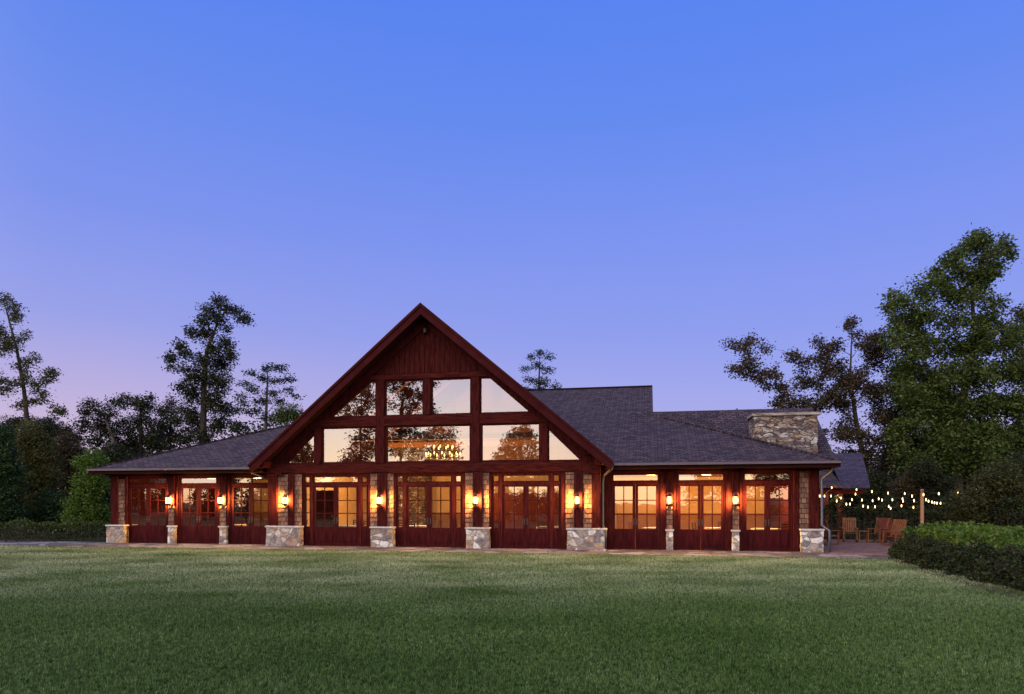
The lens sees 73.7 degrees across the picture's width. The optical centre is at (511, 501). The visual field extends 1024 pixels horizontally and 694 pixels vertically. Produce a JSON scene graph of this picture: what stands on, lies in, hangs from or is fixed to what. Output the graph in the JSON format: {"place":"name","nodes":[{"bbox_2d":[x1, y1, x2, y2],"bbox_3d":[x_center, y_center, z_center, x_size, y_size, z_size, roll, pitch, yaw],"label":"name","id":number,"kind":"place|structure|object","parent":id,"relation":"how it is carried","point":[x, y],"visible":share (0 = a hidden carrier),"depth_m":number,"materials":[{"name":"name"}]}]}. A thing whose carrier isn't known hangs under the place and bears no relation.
{"place":"outdoors","nodes":[
{"label":"outdoors","id":0,"kind":"place"},
{"bbox_2d":[339,525,355,526],"bbox_3d":[-7.467,1.460,31.455,1.240,0.760,1.240,0,0,0],"label":"dining table","id":1,"kind":"object","parent":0,"point":[346,525],"visible":0.2,"depth_m":31.19,"materials":[{"name":"white wood"}]},
{"bbox_2d":[409,525,426,527],"bbox_3d":[-4.348,1.460,31.240,1.240,0.760,1.240,0,0,0],"label":"dining table","id":2,"kind":"object","parent":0,"point":[422,526],"visible":0.15,"depth_m":30.84,"materials":[{"name":"white wood"}]},
{"bbox_2d":[0,539,1014,558],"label":"patio","id":3,"kind":"structure","parent":0,"point":[767,554],"depth_m":26.25,"materials":[{"name":"grey concrete"}]},
{"bbox_2d":[0,533,1023,693],"bbox_3d":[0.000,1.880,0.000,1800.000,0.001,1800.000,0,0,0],"label":"lawn","id":4,"kind":"structure","parent":0,"point":[186,636],"depth_m":10.66,"materials":[{"name":"green plant"}]},
{"bbox_2d":[0,421,36,532],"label":"evergreen tree","id":5,"kind":"object","parent":4,"relation":"on","point":[12,482],"visible":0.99,"depth_m":37.80,"materials":[{"name":"green plant"}]},
{"bbox_2d":[0,530,105,541],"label":"clipped hedge","id":6,"kind":"object","parent":4,"relation":"on","point":[61,534],"visible":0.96,"depth_m":32.05,"materials":[{"name":"green plant"}]},
{"bbox_2d":[0,517,110,537],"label":"hedge","id":7,"kind":"object","parent":4,"relation":"on","point":[45,523],"visible":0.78,"depth_m":35.69,"materials":[{"name":"green plant"}]},
{"bbox_2d":[56,446,110,536],"bbox_3d":[-23.070,-0.560,37.204,3.434,4.926,2.435,0,0,0],"label":"leafy shrub","id":8,"kind":"object","parent":4,"relation":"on","point":[90,506],"visible":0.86,"depth_m":36.74,"materials":[{"name":"green plant"}]},
{"bbox_2d":[86,303,869,552],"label":"lodge","id":9,"kind":"structure","parent":4,"relation":"on","point":[355,440],"depth_m":28.45,"materials":[{"name":"red wood"}]},
{"bbox_2d":[129,487,147,541],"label":"door","id":10,"kind":"structure","parent":9,"relation":"in","point":[137,533],"depth_m":30.97,"materials":[{"name":"red wood"}]},
{"bbox_2d":[129,478,166,483],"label":"transom window","id":11,"kind":"structure","parent":9,"relation":"in","point":[129,478],"depth_m":30.87,"materials":[{"name":"clear glass"}]},
{"bbox_2d":[148,486,166,542],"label":"door","id":12,"kind":"structure","parent":9,"relation":"in","point":[156,533],"depth_m":30.78,"materials":[{"name":"red wood"}]},
{"bbox_2d":[165,494,171,505],"bbox_3d":[-15.253,-0.095,30.344,0.252,0.531,0.332,0,0,32],"label":"wall lantern","id":13,"kind":"object","parent":9,"relation":"attached to","point":[168,498],"depth_m":30.29,"materials":[{"name":"white glass"}]},
{"bbox_2d":[180,486,198,542],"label":"door","id":14,"kind":"structure","parent":9,"relation":"in","point":[188,534],"depth_m":30.45,"materials":[{"name":"red wood"}]},
{"bbox_2d":[180,478,216,483],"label":"transom window","id":15,"kind":"structure","parent":9,"relation":"in","point":[180,478],"depth_m":30.44,"materials":[{"name":"clear glass"}]},
{"bbox_2d":[199,486,216,542],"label":"door","id":16,"kind":"structure","parent":9,"relation":"in","point":[207,534],"depth_m":30.27,"materials":[{"name":"red wood"}]},
{"bbox_2d":[217,494,223,505],"bbox_3d":[-12.713,-0.095,29.836,0.252,0.531,0.332,0,0,32],"label":"wall lantern","id":17,"kind":"object","parent":9,"relation":"attached to","point":[221,500],"depth_m":29.78,"materials":[{"name":"white glass"}]},
{"bbox_2d":[232,486,250,543],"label":"door","id":18,"kind":"structure","parent":9,"relation":"in","point":[241,534],"depth_m":29.95,"materials":[{"name":"red wood"}]},
{"bbox_2d":[232,477,267,483],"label":"transom window","id":19,"kind":"structure","parent":9,"relation":"in","point":[232,477],"depth_m":29.97,"materials":[{"name":"clear glass"}]},
{"bbox_2d":[251,486,267,543],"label":"door","id":20,"kind":"structure","parent":9,"relation":"in","point":[258,533],"depth_m":29.79,"materials":[{"name":"red wood"}]},
{"bbox_2d":[282,494,287,505],"bbox_3d":[-9.605,-0.095,28.930,0.252,0.531,0.332,0,0,32],"label":"wall lantern","id":21,"kind":"object","parent":9,"relation":"attached to","point":[285,500],"depth_m":28.86,"materials":[{"name":"white glass"}]},
{"bbox_2d":[287,435,313,463],"bbox_3d":[-8.978,-2.255,29.064,1.260,1.230,0.080,0,0,11],"label":"window","id":22,"kind":"structure","parent":9,"relation":"in","point":[313,435],"depth_m":29.05,"materials":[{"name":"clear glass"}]},
{"bbox_2d":[316,490,332,526],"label":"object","id":23,"kind":"structure","parent":9,"relation":"in","point":[319,493],"depth_m":32.36,"materials":[{"name":"clear glass"}]},
{"bbox_2d":[313,485,335,544],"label":"door","id":24,"kind":"structure","parent":9,"relation":"in","point":[324,535],"depth_m":28.85,"materials":[{"name":"red wood"}]},
{"bbox_2d":[313,476,357,482],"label":"transom window","id":25,"kind":"structure","parent":9,"relation":"in","point":[322,476],"depth_m":28.75,"materials":[{"name":"clear glass"}]},
{"bbox_2d":[336,485,357,545],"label":"door","id":26,"kind":"structure","parent":9,"relation":"in","point":[345,536],"depth_m":28.66,"materials":[{"name":"red wood"}]},
{"bbox_2d":[322,427,375,462],"bbox_3d":[-6.819,-2.380,28.634,2.419,1.480,0.080,0,0,11],"label":"window","id":27,"kind":"structure","parent":9,"relation":"in","point":[348,427],"depth_m":28.63,"materials":[{"name":"clear glass"}]},
{"bbox_2d":[332,381,375,416],"bbox_3d":[-6.622,-4.285,28.593,1.997,1.450,0.080,0,0,11],"label":"window","id":28,"kind":"structure","parent":9,"relation":"in","point":[372,381],"depth_m":28.50,"materials":[{"name":"clear glass"}]},
{"bbox_2d":[376,493,381,505],"bbox_3d":[-5.460,-0.095,28.025,0.252,0.531,0.332,0,0,-10],"label":"wall lantern","id":29,"kind":"object","parent":9,"relation":"attached to","point":[379,499],"depth_m":27.95,"materials":[{"name":"white glass"}]},
{"bbox_2d":[385,380,422,415],"bbox_3d":[-4.431,-4.285,28.157,1.633,1.450,0.080,0,0,11],"label":"window","id":30,"kind":"structure","parent":9,"relation":"in","point":[399,380],"depth_m":28.17,"materials":[{"name":"clear glass"}]},
{"bbox_2d":[407,485,428,546],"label":"door","id":31,"kind":"structure","parent":9,"relation":"in","point":[416,537],"depth_m":28.05,"materials":[{"name":"red wood"}]},
{"bbox_2d":[386,425,470,461],"bbox_3d":[-3.424,-2.380,27.954,3.663,1.480,0.080,0,0,11],"label":"window","id":32,"kind":"structure","parent":9,"relation":"in","point":[435,425],"depth_m":27.89,"materials":[{"name":"clear glass"}]},
{"bbox_2d":[407,475,451,481],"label":"transom window","id":33,"kind":"structure","parent":9,"relation":"in","point":[449,475],"depth_m":27.95,"materials":[{"name":"clear glass"}]},
{"bbox_2d":[429,485,451,546],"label":"door","id":34,"kind":"structure","parent":9,"relation":"in","point":[438,537],"depth_m":27.86,"materials":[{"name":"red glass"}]},
{"bbox_2d":[425,380,460,459],"bbox_3d":[-3.309,-4.185,32.868,1.740,4.230,1.738,0,0,11],"label":"chandelier","id":35,"kind":"object","parent":9,"relation":"hanging from","point":[444,457],"visible":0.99,"depth_m":32.87,"materials":[{"name":"yellow metal"}]},
{"bbox_2d":[432,378,470,414],"bbox_3d":[-2.458,-4.285,27.761,1.651,1.450,0.080,0,0,11],"label":"window","id":36,"kind":"structure","parent":9,"relation":"in","point":[453,378],"depth_m":27.70,"materials":[{"name":"clear glass"}]},
{"bbox_2d":[472,493,477,505],"bbox_3d":[-1.443,-0.095,27.223,0.252,0.531,0.332,0,0,32],"label":"wall lantern","id":37,"kind":"object","parent":9,"relation":"attached to","point":[475,499],"depth_m":27.14,"materials":[{"name":"white glass"}]},
{"bbox_2d":[481,377,528,412],"bbox_3d":[-0.272,-4.285,27.325,2.011,1.450,0.080,0,0,11],"label":"window","id":38,"kind":"structure","parent":9,"relation":"in","point":[481,377],"depth_m":27.40,"materials":[{"name":"clear glass"}]},
{"bbox_2d":[481,423,539,460],"bbox_3d":[-0.057,-2.380,27.282,2.399,1.480,0.080,0,0,11],"label":"window","id":39,"kind":"structure","parent":9,"relation":"in","point":[482,425],"depth_m":27.29,"materials":[{"name":"clear glass"}]},
{"bbox_2d":[503,484,525,547],"bbox_3d":[0.083,0.567,27.243,0.948,2.527,0.122,0,0,11],"label":"door","id":40,"kind":"structure","parent":9,"relation":"in","point":[514,537],"depth_m":27.25,"materials":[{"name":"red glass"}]},
{"bbox_2d":[503,475,549,481],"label":"transom window","id":41,"kind":"structure","parent":9,"relation":"in","point":[503,475],"depth_m":27.15,"materials":[{"name":"clear glass"}]},
{"bbox_2d":[526,484,549,547],"bbox_3d":[1.018,0.567,27.056,0.948,2.527,0.122,0,0,11],"label":"door","id":42,"kind":"structure","parent":9,"relation":"in","point":[537,537],"depth_m":27.07,"materials":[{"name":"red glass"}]},
{"bbox_2d":[538,522,546,527],"bbox_3d":[1.403,1.347,29.399,0.440,0.985,0.507,0,0,18],"label":"dining chair","id":43,"kind":"object","parent":9,"relation":"on","point":[542,524],"visible":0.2,"depth_m":29.19,"materials":[{"name":"brown wood"}]},
{"bbox_2d":[574,493,579,505],"bbox_3d":[2.508,-0.095,26.433,0.252,0.531,0.332,0,0,-10],"label":"wall lantern","id":44,"kind":"object","parent":9,"relation":"attached to","point":[576,500],"depth_m":26.33,"materials":[{"name":"white glass"}]},
{"bbox_2d":[612,484,634,548],"bbox_3d":[4.368,0.567,26.693,0.886,2.527,0.122,0,0,11],"label":"door","id":45,"kind":"structure","parent":9,"relation":"in","point":[623,538],"depth_m":26.71,"materials":[{"name":"red wood"}]},
{"bbox_2d":[612,474,658,480],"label":"transom window","id":46,"kind":"structure","parent":9,"relation":"in","point":[615,474],"depth_m":26.60,"materials":[{"name":"clear glass"}]},
{"bbox_2d":[635,484,658,548],"bbox_3d":[5.242,0.567,26.518,0.886,2.527,0.122,0,0,11],"label":"door","id":47,"kind":"structure","parent":9,"relation":"in","point":[647,538],"depth_m":26.53,"materials":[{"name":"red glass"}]},
{"bbox_2d":[666,493,672,505],"bbox_3d":[5.997,-0.095,26.098,0.252,0.531,0.332,0,0,-10],"label":"wall lantern","id":48,"kind":"object","parent":9,"relation":"attached to","point":[669,496],"depth_m":26.01,"materials":[{"name":"white glass"}]},
{"bbox_2d":[678,484,700,549],"bbox_3d":[6.798,0.567,26.207,0.851,2.527,0.122,0,0,11],"label":"door","id":49,"kind":"structure","parent":9,"relation":"in","point":[688,539],"depth_m":26.21,"materials":[{"name":"red wood"}]},
{"bbox_2d":[678,474,723,480],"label":"transom window","id":50,"kind":"structure","parent":9,"relation":"in","point":[678,474],"depth_m":26.12,"materials":[{"name":"clear glass"}]},
{"bbox_2d":[704,527,720,529],"bbox_3d":[8.694,1.460,28.634,1.240,0.760,1.240,0,0,0],"label":"dining table","id":51,"kind":"object","parent":9,"relation":"on","point":[717,528],"visible":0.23,"depth_m":28.40,"materials":[{"name":"white wood"}]},
{"bbox_2d":[701,484,723,549],"bbox_3d":[7.638,0.567,26.039,0.851,2.527,0.122,0,0,11],"label":"door","id":52,"kind":"structure","parent":9,"relation":"in","point":[711,539],"depth_m":26.05,"materials":[{"name":"red wood"}]},
{"bbox_2d":[732,492,738,506],"bbox_3d":[8.395,-0.095,25.619,0.252,0.531,0.332,0,0,32],"label":"wall lantern","id":53,"kind":"object","parent":9,"relation":"attached to","point":[735,497],"depth_m":25.53,"materials":[{"name":"white glass"}]},
{"bbox_2d":[744,483,766,550],"bbox_3d":[9.172,0.567,25.733,0.845,2.527,0.122,0,0,11],"label":"door","id":54,"kind":"structure","parent":9,"relation":"in","point":[754,540],"depth_m":25.75,"materials":[{"name":"red wood"}]},
{"bbox_2d":[751,528,778,529],"bbox_3d":[10.381,1.460,27.889,1.240,0.760,1.240,0,0,0],"label":"dining table","id":55,"kind":"object","parent":9,"relation":"on","point":[763,528],"visible":0.22,"depth_m":27.84,"materials":[{"name":"white wood"}]},
{"bbox_2d":[744,473,790,480],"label":"transom window","id":56,"kind":"structure","parent":9,"relation":"in","point":[744,473],"depth_m":25.66,"materials":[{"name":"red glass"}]},
{"bbox_2d":[767,483,790,550],"bbox_3d":[10.006,0.567,25.566,0.845,2.527,0.122,0,0,11],"label":"door","id":57,"kind":"structure","parent":9,"relation":"in","point":[777,540],"depth_m":25.58,"materials":[{"name":"red wood"}]},
{"bbox_2d":[780,524,787,529],"bbox_3d":[10.662,1.347,27.051,0.440,0.985,0.507,0,0,-19],"label":"dining chair","id":58,"kind":"object","parent":9,"relation":"on","point":[781,526],"visible":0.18,"depth_m":26.81,"materials":[{"name":"brown wood"}]},
{"bbox_2d":[829,467,894,532],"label":"shrub","id":59,"kind":"object","parent":4,"relation":"on","point":[876,481],"visible":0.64,"depth_m":40.46,"materials":[{"name":"green plant"}]},
{"bbox_2d":[874,468,929,527],"bbox_3d":[22.895,-0.080,39.916,3.635,3.959,2.590,0,0,0],"label":"shrub","id":60,"kind":"object","parent":4,"relation":"on","point":[906,485],"visible":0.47,"depth_m":39.59,"materials":[{"name":"green plant"}]},
{"bbox_2d":[819,494,1023,545],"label":"hedge","id":61,"kind":"object","parent":4,"relation":"on","point":[899,510],"visible":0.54,"depth_m":33.35,"materials":[{"name":"green plant"}]},
{"bbox_2d":[903,451,963,524],"bbox_3d":[24.425,-0.482,38.963,3.929,4.764,2.607,0,0,0],"label":"shrub","id":62,"kind":"object","parent":4,"relation":"on","point":[935,477],"visible":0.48,"depth_m":38.63,"materials":[{"name":"green plant"}]},
{"bbox_2d":[994,448,1023,480],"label":"shrub","id":63,"kind":"object","parent":4,"relation":"on","point":[1020,459],"visible":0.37,"depth_m":33.98,"materials":[{"name":"green plant"}]},
{"bbox_2d":[0,0,1023,499],"label":"sky","id":64,"kind":"structure","parent":0,"point":[621,191],"materials":[{"name":"blue"}]},
{"bbox_2d":[3,512,1023,533],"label":"woodland ground","id":65,"kind":"structure","parent":0,"point":[107,524],"depth_m":48.20,"materials":[{"name":"green plant"}]},
{"bbox_2d":[0,291,68,528],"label":"leaning tree","id":66,"kind":"object","parent":65,"relation":"on","point":[11,342],"visible":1,"depth_m":47.77,"materials":[{"name":"green plant"}]},
{"bbox_2d":[6,418,68,532],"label":"young tree","id":67,"kind":"object","parent":65,"relation":"on","point":[29,441],"visible":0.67,"depth_m":40.70,"materials":[{"name":"green plant"}]},
{"bbox_2d":[0,412,90,525],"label":"broad tree","id":68,"kind":"object","parent":65,"relation":"on","point":[52,424],"visible":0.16,"depth_m":51.48,"materials":[{"name":"green plant"}]},
{"bbox_2d":[14,484,76,532],"bbox_3d":[-26.795,0.464,39.957,4.772,3.023,2.430,0,0,13],"label":"shrub","id":69,"kind":"object","parent":65,"relation":"on","point":[49,509],"visible":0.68,"depth_m":39.63,"materials":[{"name":"green plant"}]},
{"bbox_2d":[48,428,86,530],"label":"young tree","id":70,"kind":"object","parent":65,"relation":"on","point":[68,448],"visible":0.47,"depth_m":43.69,"materials":[{"name":"green plant"}]},
{"bbox_2d":[58,396,123,523],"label":"broad tree","id":71,"kind":"object","parent":65,"relation":"on","point":[105,427],"visible":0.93,"depth_m":49.91,"materials":[{"name":"green plant"}]},
{"bbox_2d":[94,441,134,521],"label":"broad tree","id":72,"kind":"object","parent":65,"relation":"on","point":[113,455],"visible":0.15,"depth_m":45.57,"materials":[{"name":"green plant"}]},
{"bbox_2d":[101,391,173,456],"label":"broad tree","id":73,"kind":"object","parent":65,"relation":"on","point":[142,406],"visible":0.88,"depth_m":51.67,"materials":[{"name":"green plant"}]},
{"bbox_2d":[152,392,187,450],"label":"rusty tree","id":74,"kind":"object","parent":65,"relation":"on","point":[170,403],"visible":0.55,"depth_m":53.92,"materials":[{"name":"green plant"}]},
{"bbox_2d":[161,291,255,447],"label":"oak tree","id":75,"kind":"object","parent":65,"relation":"on","point":[208,364],"visible":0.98,"depth_m":47.77,"materials":[{"name":"green plant"}]},
{"bbox_2d":[231,362,306,429],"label":"pine tree","id":76,"kind":"object","parent":65,"relation":"on","point":[266,400],"visible":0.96,"depth_m":45.91,"materials":[{"name":"green plant"}]},
{"bbox_2d":[267,402,303,427],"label":"young tree","id":77,"kind":"object","parent":65,"relation":"on","point":[294,413],"visible":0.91,"depth_m":43.79,"materials":[{"name":"green plant"}]},
{"bbox_2d":[43,414,1021,522],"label":"woods","id":78,"kind":"object","parent":65,"relation":"on","point":[148,452],"depth_m":64.94,"materials":[{"name":"green plant"}]},
{"bbox_2d":[519,349,561,388],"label":"pine tree","id":79,"kind":"object","parent":65,"relation":"on","point":[539,382],"visible":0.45,"depth_m":59.84,"materials":[{"name":"green plant"}]},
{"bbox_2d":[718,314,914,529],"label":"spreading tree","id":80,"kind":"object","parent":65,"relation":"on","point":[849,383],"visible":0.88,"depth_m":45.57,"materials":[{"name":"green plant"}]},
{"bbox_2d":[872,361,1014,524],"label":"broad tree","id":81,"kind":"object","parent":65,"relation":"on","point":[915,442],"visible":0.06,"depth_m":51.33,"materials":[{"name":"green plant"}]},
{"bbox_2d":[873,223,1023,524],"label":"oak tree","id":82,"kind":"object","parent":65,"relation":"on","point":[946,418],"visible":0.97,"depth_m":42.12,"materials":[{"name":"green plant"}]},
{"bbox_2d":[941,456,1023,526],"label":"shrub","id":83,"kind":"object","parent":65,"relation":"on","point":[998,484],"visible":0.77,"depth_m":30.54,"materials":[{"name":"green plant"}]},
{"bbox_2d":[1003,301,1023,458],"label":"broad tree","id":84,"kind":"object","parent":65,"relation":"on","point":[1017,314],"visible":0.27,"depth_m":49.84,"materials":[{"name":"green plant"}]},
{"bbox_2d":[823,539,970,554],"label":"terrace","id":85,"kind":"structure","parent":0,"point":[853,547],"depth_m":27.71,"materials":[{"name":"grey concrete"}]},
{"bbox_2d":[819,519,841,544],"bbox_3d":[13.646,1.279,29.479,1.015,1.098,0.665,0,0,-25],"label":"rocking chair","id":86,"kind":"object","parent":85,"relation":"on","point":[826,525],"visible":0.48,"depth_m":29.29,"materials":[{"name":"brown wood"}]},
{"bbox_2d":[842,518,858,541],"bbox_3d":[15.657,1.279,31.646,0.665,1.098,1.015,0,0,22],"label":"rocking chair","id":87,"kind":"object","parent":85,"relation":"on","point":[855,529],"visible":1,"depth_m":31.89,"materials":[{"name":"brown wood"}]},
{"bbox_2d":[857,531,868,542],"bbox_3d":[16.085,1.585,31.300,0.440,0.530,0.440,0,0,15],"label":"side table","id":88,"kind":"object","parent":85,"relation":"on","point":[866,535],"visible":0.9,"depth_m":31.14,"materials":[{"name":"brown wood"}]},
{"bbox_2d":[865,518,889,541],"bbox_3d":[16.609,1.279,31.026,1.015,1.098,0.665,0,0,-32],"label":"rocking chair","id":89,"kind":"object","parent":85,"relation":"on","point":[876,528],"visible":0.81,"depth_m":31.11,"materials":[{"name":"brown wood"}]},
{"bbox_2d":[877,518,897,542],"bbox_3d":[16.897,1.279,30.649,0.665,1.098,1.015,0,0,8],"label":"rocking chair","id":90,"kind":"object","parent":85,"relation":"on","point":[883,520],"visible":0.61,"depth_m":30.97,"materials":[{"name":"brown wood"}]},
{"bbox_2d":[880,519,906,544],"bbox_3d":[15.998,1.279,28.623,1.015,1.098,0.665,0,0,-28],"label":"rocking chair","id":91,"kind":"object","parent":85,"relation":"on","point":[898,521],"visible":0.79,"depth_m":28.73,"materials":[{"name":"brown wood"}]},
{"bbox_2d":[920,489,923,534],"bbox_3d":[18.009,0.660,29.995,0.171,2.440,0.171,0,0,-45],"label":"light pole","id":92,"kind":"object","parent":85,"relation":"on","point":[921,508],"visible":0.71,"depth_m":29.95,"materials":[{"name":"brown wood"}]},
{"bbox_2d":[836,500,918,509],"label":"string lights","id":93,"kind":"object","parent":92,"relation":"hanging from","point":[875,505],"visible":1,"depth_m":31.84,"materials":[{"name":"white glass"}]},
{"bbox_2d":[848,485,921,496],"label":"string lights","id":94,"kind":"object","parent":92,"relation":"hanging from","point":[887,493],"visible":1,"depth_m":32.45,"materials":[{"name":"white glass"}]},
{"bbox_2d":[855,492,920,501],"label":"string lights","id":95,"kind":"object","parent":92,"relation":"hanging from","point":[878,498],"visible":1,"depth_m":31.77,"materials":[{"name":"white glass"}]},
{"bbox_2d":[889,559,1023,599],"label":"planting bed","id":96,"kind":"object","parent":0,"point":[978,584],"visible":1,"depth_m":16.00,"materials":[{"name":"brown soil"}]},
{"bbox_2d":[888,533,922,554],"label":"boxwood shrub","id":97,"kind":"object","parent":96,"relation":"on","point":[898,543],"visible":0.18,"depth_m":23.69,"materials":[{"name":"green plant"}]},
{"bbox_2d":[888,532,932,550],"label":"boxwood shrub","id":98,"kind":"object","parent":96,"relation":"on","point":[900,540],"visible":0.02,"depth_m":25.25,"materials":[{"name":"green plant"}]},
{"bbox_2d":[888,537,936,559],"bbox_3d":[13.244,1.516,22.120,1.770,0.779,1.619,0,0,0],"label":"boxwood shrub","id":99,"kind":"object","parent":96,"relation":"on","point":[900,551],"visible":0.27,"depth_m":22.10,"materials":[{"name":"green plant"}]},
{"bbox_2d":[900,536,948,565],"bbox_3d":[12.586,1.468,20.490,1.609,0.872,1.716,0,0,20],"label":"boxwood shrub","id":100,"kind":"object","parent":96,"relation":"on","point":[915,552],"visible":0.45,"depth_m":20.44,"materials":[{"name":"green plant"}]},
{"bbox_2d":[917,542,976,570],"bbox_3d":[12.296,1.513,18.926,1.768,0.782,1.701,0,0,-38],"label":"boxwood shrub","id":101,"kind":"object","parent":96,"relation":"on","point":[941,553],"visible":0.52,"depth_m":18.78,"materials":[{"name":"green plant"}]},
{"bbox_2d":[901,520,1023,564],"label":"hedge","id":102,"kind":"object","parent":96,"relation":"on","point":[994,536],"visible":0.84,"depth_m":20.91,"materials":[{"name":"green plant"}]},
{"bbox_2d":[940,539,1014,578],"bbox_3d":[11.891,1.413,17.311,1.770,0.982,1.687,0,0,0],"label":"boxwood shrub","id":103,"kind":"object","parent":96,"relation":"on","point":[974,552],"visible":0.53,"depth_m":17.21,"materials":[{"name":"green plant"}]},
{"bbox_2d":[965,543,1023,585],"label":"boxwood shrub","id":104,"kind":"object","parent":96,"relation":"on","point":[1006,563],"visible":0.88,"depth_m":15.64,"materials":[{"name":"green plant"}]},
{"bbox_2d":[1007,562,1023,591],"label":"boxwood shrub","id":105,"kind":"object","parent":96,"relation":"on","point":[1013,584],"visible":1,"depth_m":14.54,"materials":[{"name":"green plant"}]}
]}

